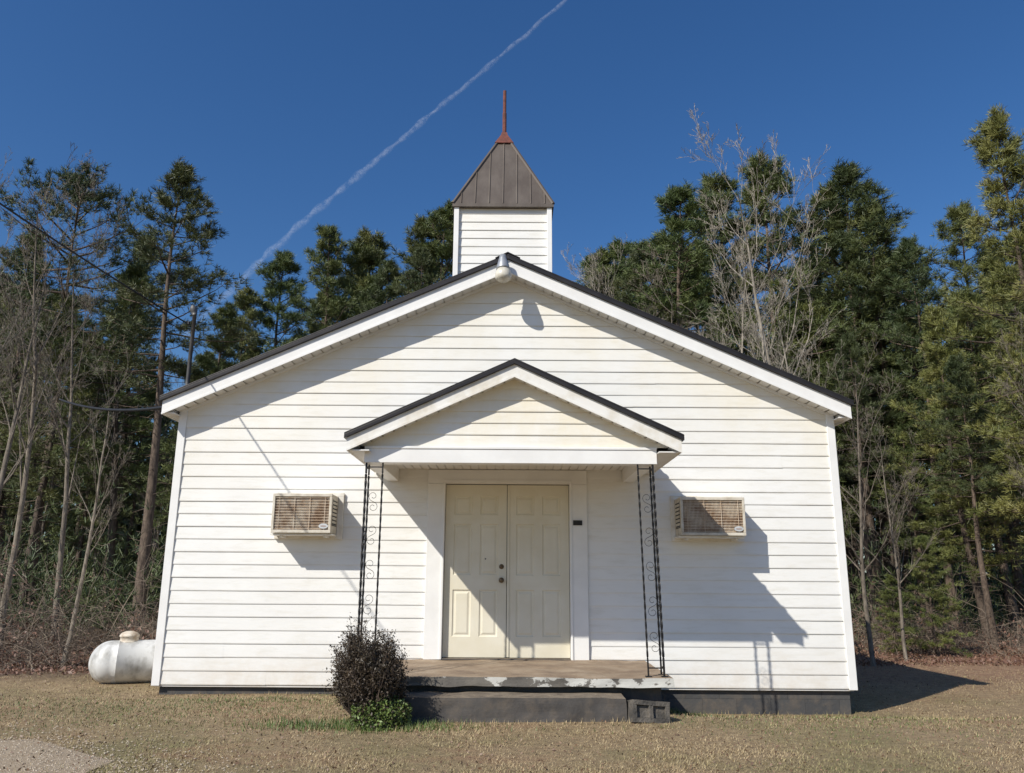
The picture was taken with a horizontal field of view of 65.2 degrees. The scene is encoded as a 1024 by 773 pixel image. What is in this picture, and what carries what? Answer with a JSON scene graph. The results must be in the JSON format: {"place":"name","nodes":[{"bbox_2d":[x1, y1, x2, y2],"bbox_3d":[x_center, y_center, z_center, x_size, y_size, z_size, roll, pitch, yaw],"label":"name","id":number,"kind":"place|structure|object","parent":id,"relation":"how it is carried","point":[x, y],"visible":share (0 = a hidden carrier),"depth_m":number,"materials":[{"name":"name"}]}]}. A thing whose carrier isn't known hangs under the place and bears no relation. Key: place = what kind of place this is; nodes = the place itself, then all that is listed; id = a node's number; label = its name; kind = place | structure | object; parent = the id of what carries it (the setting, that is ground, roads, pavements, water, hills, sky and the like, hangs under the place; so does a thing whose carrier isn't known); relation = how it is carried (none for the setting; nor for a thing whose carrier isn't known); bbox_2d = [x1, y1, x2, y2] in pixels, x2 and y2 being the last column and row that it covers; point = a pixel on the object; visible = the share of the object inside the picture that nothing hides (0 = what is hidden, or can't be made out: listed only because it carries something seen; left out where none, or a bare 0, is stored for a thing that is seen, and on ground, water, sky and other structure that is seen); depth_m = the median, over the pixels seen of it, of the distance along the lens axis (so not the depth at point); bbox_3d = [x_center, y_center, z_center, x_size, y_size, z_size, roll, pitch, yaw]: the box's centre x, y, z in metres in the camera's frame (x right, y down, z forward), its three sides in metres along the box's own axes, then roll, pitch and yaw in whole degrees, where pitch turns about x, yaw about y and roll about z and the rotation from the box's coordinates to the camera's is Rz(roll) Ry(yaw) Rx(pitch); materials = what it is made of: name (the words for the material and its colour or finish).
{"place":"outdoors","nodes":[
{"label":"outdoors","id":0,"kind":"place"},
{"bbox_2d":[0,739,114,772],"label":"driveway","id":1,"kind":"structure","parent":0,"point":[10,744],"depth_m":5.72,"materials":[{"name":"grey gravel"}]},
{"bbox_2d":[0,712,377,772],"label":"gravel","id":2,"kind":"structure","parent":1,"relation":"on","point":[50,753],"depth_m":5.84,"materials":[{"name":"grey gravel"}]},
{"bbox_2d":[0,586,1023,772],"bbox_3d":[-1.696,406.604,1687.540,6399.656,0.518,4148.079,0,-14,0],"label":"ground","id":3,"kind":"structure","parent":0,"point":[979,694],"depth_m":6.78,"materials":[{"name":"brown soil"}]},
{"bbox_2d":[0,148,45,388],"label":"tree","id":4,"kind":"object","parent":3,"relation":"on","point":[2,269],"visible":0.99,"depth_m":14.56,"materials":[{"name":"brown plant"}]},
{"bbox_2d":[0,195,48,425],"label":"bare tree","id":5,"kind":"object","parent":3,"relation":"on","point":[6,375],"visible":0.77,"depth_m":16.24,"materials":[{"name":"grey plant"}]},
{"bbox_2d":[0,271,52,475],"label":"pine tree","id":6,"kind":"object","parent":3,"relation":"on","point":[2,317],"visible":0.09,"depth_m":24.86,"materials":[{"name":"green plant"}]},
{"bbox_2d":[0,304,63,562],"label":"pine tree","id":7,"kind":"object","parent":3,"relation":"on","point":[12,513],"visible":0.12,"depth_m":31.09,"materials":[{"name":"green plant"}]},
{"bbox_2d":[0,173,79,496],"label":"bare tree","id":8,"kind":"object","parent":3,"relation":"on","point":[16,417],"visible":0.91,"depth_m":15.28,"materials":[{"name":"grey plant"}]},
{"bbox_2d":[0,281,89,592],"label":"pine tree","id":9,"kind":"object","parent":3,"relation":"on","point":[1,528],"visible":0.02,"depth_m":34.76,"materials":[{"name":"green plant"}]},
{"bbox_2d":[4,288,87,601],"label":"pine tree","id":10,"kind":"object","parent":3,"relation":"on","point":[35,460],"visible":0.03,"depth_m":35.11,"materials":[{"name":"green plant"}]},
{"bbox_2d":[0,229,93,548],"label":"pine tree","id":11,"kind":"object","parent":3,"relation":"on","point":[4,434],"visible":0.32,"depth_m":23.38,"materials":[{"name":"green plant"}]},
{"bbox_2d":[0,141,106,643],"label":"bare tree","id":12,"kind":"object","parent":3,"relation":"on","point":[23,490],"visible":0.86,"depth_m":15.53,"materials":[{"name":"grey plant"}]},
{"bbox_2d":[20,318,92,559],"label":"bare tree","id":13,"kind":"object","parent":3,"relation":"on","point":[46,508],"visible":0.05,"depth_m":29.09,"materials":[{"name":"grey plant"}]},
{"bbox_2d":[0,294,119,625],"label":"pine tree","id":14,"kind":"object","parent":3,"relation":"on","point":[50,491],"visible":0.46,"depth_m":20.58,"materials":[{"name":"green plant"}]},
{"bbox_2d":[10,195,151,642],"bbox_3d":[-9.514,0.468,17.180,2.304,10.030,2.817,-8,-16,32],"label":"bare tree","id":15,"kind":"object","parent":3,"relation":"on","point":[67,490],"visible":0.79,"depth_m":17.25,"materials":[{"name":"grey plant"}]},
{"bbox_2d":[30,342,134,618],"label":"pine tree","id":16,"kind":"object","parent":3,"relation":"on","point":[84,514],"visible":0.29,"depth_m":23.03,"materials":[{"name":"green plant"}]},
{"bbox_2d":[41,364,126,612],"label":"pine tree","id":17,"kind":"object","parent":3,"relation":"on","point":[65,419],"visible":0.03,"depth_m":28.53,"materials":[{"name":"green plant"}]},
{"bbox_2d":[0,156,168,615],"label":"pine tree","id":18,"kind":"object","parent":3,"relation":"on","point":[85,181],"visible":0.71,"depth_m":21.87,"materials":[{"name":"green plant"}]},
{"bbox_2d":[34,335,136,608],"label":"pine tree","id":19,"kind":"object","parent":3,"relation":"on","point":[61,478],"visible":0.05,"depth_m":34.78,"materials":[{"name":"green plant"}]},
{"bbox_2d":[57,340,135,666],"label":"bare tree","id":20,"kind":"object","parent":3,"relation":"on","point":[73,621],"visible":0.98,"depth_m":12.93,"materials":[{"name":"grey plant"}]},
{"bbox_2d":[53,336,147,612],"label":"bare tree","id":21,"kind":"object","parent":3,"relation":"on","point":[95,552],"visible":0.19,"depth_m":23.82,"materials":[{"name":"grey plant"}]},
{"bbox_2d":[31,261,176,620],"bbox_3d":[-11.018,1.381,21.948,3.948,10.339,4.260,1,-14,-4],"label":"pine tree","id":22,"kind":"object","parent":3,"relation":"on","point":[134,273],"visible":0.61,"depth_m":21.90,"materials":[{"name":"green plant"}]},
{"bbox_2d":[48,321,162,578],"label":"pine tree","id":23,"kind":"object","parent":3,"relation":"on","point":[131,437],"visible":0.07,"depth_m":27.46,"materials":[{"name":"green plant"}]},
{"bbox_2d":[88,631,155,683],"bbox_3d":[-4.903,3.531,10.360,1.030,0.708,0.534,6,-14,-21],"label":"propane tank","id":24,"kind":"object","parent":3,"relation":"on","point":[128,656],"visible":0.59,"depth_m":10.14,"materials":[{"name":"metal"}]},
{"bbox_2d":[75,229,190,606],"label":"pine tree","id":25,"kind":"object","parent":3,"relation":"on","point":[153,319],"visible":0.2,"depth_m":26.24,"materials":[{"name":"green plant"}]},
{"bbox_2d":[93,368,174,614],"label":"pine tree","id":26,"kind":"object","parent":3,"relation":"on","point":[150,396],"visible":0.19,"depth_m":24.93,"materials":[{"name":"green plant"}]},
{"bbox_2d":[121,415,177,622],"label":"bare tree","id":27,"kind":"object","parent":3,"relation":"on","point":[155,530],"visible":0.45,"depth_m":21.91,"materials":[{"name":"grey plant"}]},
{"bbox_2d":[67,155,258,628],"bbox_3d":[-8.515,0.001,19.646,4.421,12.242,4.003,6,-15,-24],"label":"pine tree","id":28,"kind":"object","parent":3,"relation":"on","point":[180,177],"visible":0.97,"depth_m":19.78,"materials":[{"name":"green plant"}]},
{"bbox_2d":[141,350,185,607],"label":"bare tree","id":29,"kind":"object","parent":3,"relation":"on","point":[158,534],"visible":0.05,"depth_m":35.90,"materials":[{"name":"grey plant"}]},
{"bbox_2d":[121,353,221,535],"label":"pine tree","id":30,"kind":"object","parent":3,"relation":"on","point":[207,362],"visible":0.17,"depth_m":20.51,"materials":[{"name":"green plant"}]},
{"bbox_2d":[145,300,245,525],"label":"pine tree","id":31,"kind":"object","parent":3,"relation":"on","point":[222,317],"visible":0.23,"depth_m":26.68,"materials":[{"name":"green plant"}]},
{"bbox_2d":[207,285,269,373],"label":"pine tree","id":32,"kind":"object","parent":3,"relation":"on","point":[250,297],"visible":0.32,"depth_m":32.27,"materials":[{"name":"green plant"}]},
{"bbox_2d":[216,250,324,369],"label":"pine tree","id":33,"kind":"object","parent":3,"relation":"on","point":[282,262],"visible":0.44,"depth_m":33.00,"materials":[{"name":"green plant"}]},
{"bbox_2d":[261,223,358,350],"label":"pine tree","id":34,"kind":"object","parent":3,"relation":"on","point":[331,266],"visible":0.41,"depth_m":32.88,"materials":[{"name":"green plant"}]},
{"bbox_2d":[305,288,339,331],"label":"pine tree","id":35,"kind":"object","parent":3,"relation":"on","point":[322,319],"visible":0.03,"depth_m":40.20,"materials":[{"name":"green plant"}]},
{"bbox_2d":[268,240,387,347],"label":"pine tree","id":36,"kind":"object","parent":3,"relation":"on","point":[350,258],"visible":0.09,"depth_m":34.44,"materials":[{"name":"green plant"}]},
{"bbox_2d":[308,225,399,333],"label":"pine tree","id":37,"kind":"object","parent":3,"relation":"on","point":[366,235],"visible":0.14,"depth_m":34.98,"materials":[{"name":"green plant"}]},
{"bbox_2d":[347,273,385,314],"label":"pine tree","id":38,"kind":"object","parent":3,"relation":"on","point":[369,286],"visible":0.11,"depth_m":33.00,"materials":[{"name":"green plant"}]},
{"bbox_2d":[322,613,412,730],"bbox_3d":[-1.320,2.575,7.300,0.872,0.994,0.839,0,-14,0],"label":"shrub","id":39,"kind":"object","parent":3,"relation":"on","point":[368,684],"visible":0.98,"depth_m":7.13,"materials":[{"name":"brown plant"}]},
{"bbox_2d":[356,256,404,312],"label":"pine tree","id":40,"kind":"object","parent":3,"relation":"on","point":[391,267],"visible":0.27,"depth_m":32.46,"materials":[{"name":"green plant"}]},
{"bbox_2d":[388,246,445,301],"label":"pine tree","id":41,"kind":"object","parent":3,"relation":"on","point":[421,257],"visible":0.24,"depth_m":31.79,"materials":[{"name":"green plant"}]},
{"bbox_2d":[385,198,453,296],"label":"pine tree","id":42,"kind":"object","parent":3,"relation":"on","point":[440,220],"visible":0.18,"depth_m":33.30,"materials":[{"name":"green plant"}]},
{"bbox_2d":[390,213,452,289],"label":"pine tree","id":43,"kind":"object","parent":3,"relation":"on","point":[419,230],"visible":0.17,"depth_m":34.25,"materials":[{"name":"green plant"}]},
{"bbox_2d":[151,90,857,722],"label":"church","id":44,"kind":"structure","parent":3,"relation":"on","point":[471,438],"depth_m":9.70,"materials":[{"name":"white wood"}]},
{"bbox_2d":[59,399,161,411],"bbox_3d":[-5.974,0.237,11.736,0.038,0.880,4.797,13,-18,-42],"label":"drop cable","id":45,"kind":"object","parent":44,"relation":"attached to","point":[119,410],"visible":0.99,"depth_m":11.31,"materials":[{"name":"black rubber"}]},
{"bbox_2d":[185,305,196,384],"bbox_3d":[-4.325,-0.023,10.580,0.116,2.228,0.104,0,-14,0],"label":"service mast","id":46,"kind":"object","parent":44,"relation":"attached to","point":[193,309],"visible":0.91,"depth_m":10.71,"materials":[{"name":"grey metal"}]},
{"bbox_2d":[0,203,186,322],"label":"power line","id":47,"kind":"object","parent":46,"relation":"attached to","point":[28,222],"visible":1,"depth_m":8.77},
{"bbox_2d":[270,492,344,538],"bbox_3d":[-2.470,1.538,9.601,0.820,0.560,0.366,0,-14,0],"label":"air conditioner","id":48,"kind":"object","parent":44,"relation":"attached to","point":[296,515],"visible":1,"depth_m":9.47,"materials":[{"name":"metal"}]},
{"bbox_2d":[442,485,506,657],"bbox_3d":[-0.443,2.204,9.663,0.750,2.033,0.108,0,-13,0],"label":"door","id":49,"kind":"structure","parent":44,"relation":"in","point":[474,606],"depth_m":9.67,"materials":[{"name":"beige paint"}]},
{"bbox_2d":[495,254,511,282],"bbox_3d":[-0.108,-1.497,10.163,0.210,0.373,0.276,0,-14,0],"label":"flood light","id":50,"kind":"object","parent":44,"relation":"attached to","point":[503,274],"visible":1,"depth_m":10.06,"materials":[{"name":"white glass"}]},
{"bbox_2d":[506,485,569,657],"bbox_3d":[0.316,2.216,9.690,0.753,2.033,0.052,0,-13,0],"label":"door","id":51,"kind":"structure","parent":44,"relation":"in","point":[538,598],"depth_m":9.67,"materials":[{"name":"beige paint"}]},
{"bbox_2d":[670,496,745,541],"bbox_3d":[2.380,1.575,9.599,0.880,0.550,0.366,0,-14,0],"label":"air conditioner","id":52,"kind":"object","parent":44,"relation":"attached to","point":[707,518],"visible":1,"depth_m":9.46,"materials":[{"name":"metal"}]},
{"bbox_2d":[0,457,1023,639],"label":"understory","id":53,"kind":"object","parent":3,"relation":"on","point":[127,586],"visible":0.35,"depth_m":20.89,"materials":[{"name":"brown plant"}]},
{"bbox_2d":[0,502,1023,670],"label":"underbrush","id":54,"kind":"object","parent":3,"relation":"on","point":[80,636],"visible":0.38,"depth_m":14.96,"materials":[{"name":"brown plant"}]},
{"bbox_2d":[0,530,1023,675],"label":"brush leaves","id":55,"kind":"object","parent":3,"relation":"on","point":[37,669],"visible":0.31,"depth_m":15.28,"materials":[{"name":"brown plant"}]},
{"bbox_2d":[0,689,1023,759],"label":"green weeds","id":56,"kind":"object","parent":3,"relation":"on","point":[300,723],"visible":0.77,"depth_m":7.39,"materials":[{"name":"green plant"}]},
{"bbox_2d":[0,630,1023,772],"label":"fallen leaves","id":57,"kind":"object","parent":3,"relation":"on","point":[378,771],"visible":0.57,"depth_m":6.46,"materials":[{"name":"brown plant"}]},
{"bbox_2d":[3,389,1023,610],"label":"distant woods","id":58,"kind":"object","parent":3,"relation":"on","point":[125,523],"visible":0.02,"depth_m":43.94,"materials":[{"name":"green plant"}]},
{"bbox_2d":[562,234,629,297],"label":"bare tree","id":59,"kind":"object","parent":3,"relation":"on","point":[592,258],"visible":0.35,"depth_m":28.57,"materials":[{"name":"grey plant"}]},
{"bbox_2d":[578,246,619,295],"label":"pine tree","id":60,"kind":"object","parent":3,"relation":"on","point":[604,259],"visible":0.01,"depth_m":35.49,"materials":[{"name":"green plant"}]},
{"bbox_2d":[587,264,623,299],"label":"pine tree","id":61,"kind":"object","parent":3,"relation":"on","point":[604,277],"visible":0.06,"depth_m":32.20,"materials":[{"name":"green plant"}]},
{"bbox_2d":[576,237,675,310],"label":"pine tree","id":62,"kind":"object","parent":3,"relation":"on","point":[619,247],"visible":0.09,"depth_m":35.03,"materials":[{"name":"green plant"}]},
{"bbox_2d":[626,699,670,722],"bbox_3d":[1.254,3.017,7.403,0.366,0.196,0.207,8,-27,-10],"label":"concrete block","id":63,"kind":"object","parent":3,"relation":"on","point":[642,711],"depth_m":7.33,"materials":[{"name":"grey concrete"}]},
{"bbox_2d":[610,239,689,324],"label":"pine tree","id":64,"kind":"object","parent":3,"relation":"on","point":[638,255],"visible":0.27,"depth_m":30.20,"materials":[{"name":"green plant"}]},
{"bbox_2d":[627,238,700,328],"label":"pine tree","id":65,"kind":"object","parent":3,"relation":"on","point":[686,286],"visible":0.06,"depth_m":32.28,"materials":[{"name":"green plant"}]},
{"bbox_2d":[628,244,718,337],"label":"bare tree","id":66,"kind":"object","parent":3,"relation":"on","point":[647,274],"visible":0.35,"depth_m":27.22,"materials":[{"name":"grey plant"}]},
{"bbox_2d":[614,178,754,349],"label":"pine tree","id":67,"kind":"object","parent":3,"relation":"on","point":[675,224],"visible":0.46,"depth_m":28.71,"materials":[{"name":"green plant"}]},
{"bbox_2d":[671,170,801,369],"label":"pine tree","id":68,"kind":"object","parent":3,"relation":"on","point":[713,184],"visible":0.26,"depth_m":29.82,"materials":[{"name":"green plant"}]},
{"bbox_2d":[689,195,798,372],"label":"bare tree","id":69,"kind":"object","parent":3,"relation":"on","point":[741,294],"visible":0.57,"depth_m":21.40,"materials":[{"name":"grey plant"}]},
{"bbox_2d":[676,103,842,374],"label":"bare tree","id":70,"kind":"object","parent":3,"relation":"on","point":[756,303],"visible":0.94,"depth_m":18.38,"materials":[{"name":"grey plant"}]},
{"bbox_2d":[755,337,803,378],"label":"pine tree","id":71,"kind":"object","parent":3,"relation":"on","point":[774,347],"visible":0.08,"depth_m":22.25,"materials":[{"name":"green plant"}]},
{"bbox_2d":[682,148,902,501],"bbox_3d":[9.046,-0.203,27.907,7.188,17.556,7.099,4,-14,-16],"label":"pine tree","id":72,"kind":"object","parent":3,"relation":"on","point":[767,167],"visible":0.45,"depth_m":28.42,"materials":[{"name":"green plant"}]},
{"bbox_2d":[729,270,859,395],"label":"bare tree","id":73,"kind":"object","parent":3,"relation":"on","point":[805,352],"visible":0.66,"depth_m":17.19,"materials":[{"name":"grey plant"}]},
{"bbox_2d":[769,308,856,546],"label":"pine tree","id":74,"kind":"object","parent":3,"relation":"on","point":[846,437],"visible":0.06,"depth_m":27.64,"materials":[{"name":"green plant"}]},
{"bbox_2d":[798,303,900,585],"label":"pine tree","id":75,"kind":"object","parent":3,"relation":"on","point":[853,501],"visible":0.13,"depth_m":27.09,"materials":[{"name":"green plant"}]},
{"bbox_2d":[786,226,918,629],"bbox_3d":[11.528,1.255,26.651,4.407,14.007,4.867,3,-14,-9],"label":"pine tree","id":76,"kind":"object","parent":3,"relation":"on","point":[866,327],"visible":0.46,"depth_m":26.65,"materials":[{"name":"green plant"}]},
{"bbox_2d":[779,183,938,623],"bbox_3d":[12.367,0.379,28.969,7.072,16.921,7.633,-4,-14,16],"label":"pine tree","id":77,"kind":"object","parent":3,"relation":"on","point":[853,541],"visible":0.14,"depth_m":29.18,"materials":[{"name":"green plant"}]},
{"bbox_2d":[822,332,905,637],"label":"pine tree","id":78,"kind":"object","parent":3,"relation":"on","point":[848,340],"visible":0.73,"depth_m":24.20,"materials":[{"name":"green plant"}]},
{"bbox_2d":[814,316,921,572],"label":"pine tree","id":79,"kind":"object","parent":3,"relation":"on","point":[878,538],"depth_m":28.72,"materials":[{"name":"green plant"}]},
{"bbox_2d":[825,332,919,666],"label":"bare tree","id":80,"kind":"object","parent":3,"relation":"on","point":[867,620],"visible":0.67,"depth_m":15.21,"materials":[{"name":"grey plant"}]},
{"bbox_2d":[781,156,980,628],"bbox_3d":[12.708,-0.104,28.034,7.374,17.393,6.677,-8,-16,32],"label":"pine tree","id":81,"kind":"object","parent":3,"relation":"on","point":[846,183],"visible":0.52,"depth_m":28.02,"materials":[{"name":"green plant"}]},
{"bbox_2d":[863,574,916,654],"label":"pine tree","id":82,"kind":"object","parent":3,"relation":"on","point":[888,592],"visible":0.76,"depth_m":17.11,"materials":[{"name":"green plant"}]},
{"bbox_2d":[799,195,983,625],"bbox_3d":[12.636,0.700,26.975,5.820,15.249,5.393,6,-15,-24],"label":"pine tree","id":83,"kind":"object","parent":3,"relation":"on","point":[880,253],"visible":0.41,"depth_m":26.97,"materials":[{"name":"green plant"}]},
{"bbox_2d":[843,408,943,660],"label":"bare tree","id":84,"kind":"object","parent":3,"relation":"on","point":[899,581],"visible":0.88,"depth_m":16.07,"materials":[{"name":"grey plant"}]},
{"bbox_2d":[838,322,962,619],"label":"pine tree","id":85,"kind":"object","parent":3,"relation":"on","point":[854,481],"visible":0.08,"depth_m":26.89,"materials":[{"name":"green plant"}]},
{"bbox_2d":[854,369,966,624],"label":"pine tree","id":86,"kind":"object","parent":3,"relation":"on","point":[906,553],"visible":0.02,"depth_m":28.32,"materials":[{"name":"green plant"}]},
{"bbox_2d":[866,401,955,629],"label":"pine tree","id":87,"kind":"object","parent":3,"relation":"on","point":[899,426],"visible":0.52,"depth_m":24.50,"materials":[{"name":"green plant"}]},
{"bbox_2d":[860,233,982,630],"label":"pine tree","id":88,"kind":"object","parent":3,"relation":"on","point":[922,276],"visible":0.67,"depth_m":25.77,"materials":[{"name":"green plant"}]},
{"bbox_2d":[874,265,978,615],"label":"pine tree","id":89,"kind":"object","parent":3,"relation":"on","point":[883,311],"visible":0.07,"depth_m":33.63,"materials":[{"name":"green plant"}]},
{"bbox_2d":[886,533,972,657],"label":"pine tree","id":90,"kind":"object","parent":3,"relation":"on","point":[922,540],"visible":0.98,"depth_m":16.93,"materials":[{"name":"green plant"}]},
{"bbox_2d":[876,304,1023,644],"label":"pine tree","id":91,"kind":"object","parent":3,"relation":"on","point":[930,375],"visible":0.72,"depth_m":21.02,"materials":[{"name":"green plant"}]},
{"bbox_2d":[925,436,992,616],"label":"pine tree","id":92,"kind":"object","parent":3,"relation":"on","point":[957,532],"visible":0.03,"depth_m":36.42,"materials":[{"name":"green plant"}]},
{"bbox_2d":[904,288,1023,642],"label":"pine tree","id":93,"kind":"object","parent":3,"relation":"on","point":[966,346],"visible":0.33,"depth_m":23.58,"materials":[{"name":"green plant"}]},
{"bbox_2d":[908,197,1023,629],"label":"pine tree","id":94,"kind":"object","parent":3,"relation":"on","point":[954,228],"visible":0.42,"depth_m":25.87,"materials":[{"name":"green plant"}]},
{"bbox_2d":[917,351,1017,649],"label":"pine tree","id":95,"kind":"object","parent":3,"relation":"on","point":[958,376],"visible":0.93,"depth_m":19.61,"materials":[{"name":"green plant"}]},
{"bbox_2d":[924,102,1023,554],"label":"pine tree","id":96,"kind":"object","parent":3,"relation":"on","point":[993,131],"visible":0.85,"depth_m":19.38,"materials":[{"name":"green plant"}]},
{"bbox_2d":[938,255,1023,561],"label":"pine tree","id":97,"kind":"object","parent":3,"relation":"on","point":[984,271],"visible":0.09,"depth_m":26.80,"materials":[{"name":"green plant"}]},
{"bbox_2d":[955,312,1023,600],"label":"pine tree","id":98,"kind":"object","parent":3,"relation":"on","point":[1015,521],"visible":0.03,"depth_m":32.20,"materials":[{"name":"green plant"}]},
{"bbox_2d":[977,220,1023,542],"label":"pine tree","id":99,"kind":"object","parent":3,"relation":"on","point":[1018,296],"visible":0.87,"depth_m":17.40,"materials":[{"name":"green plant"}]},
{"bbox_2d":[981,306,1023,497],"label":"bare tree","id":100,"kind":"object","parent":3,"relation":"on","point":[1009,388],"visible":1,"depth_m":16.28,"materials":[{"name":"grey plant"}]},
{"bbox_2d":[0,0,1023,578],"label":"sky","id":101,"kind":"structure","parent":0,"point":[295,116],"materials":[{"name":"blue"}]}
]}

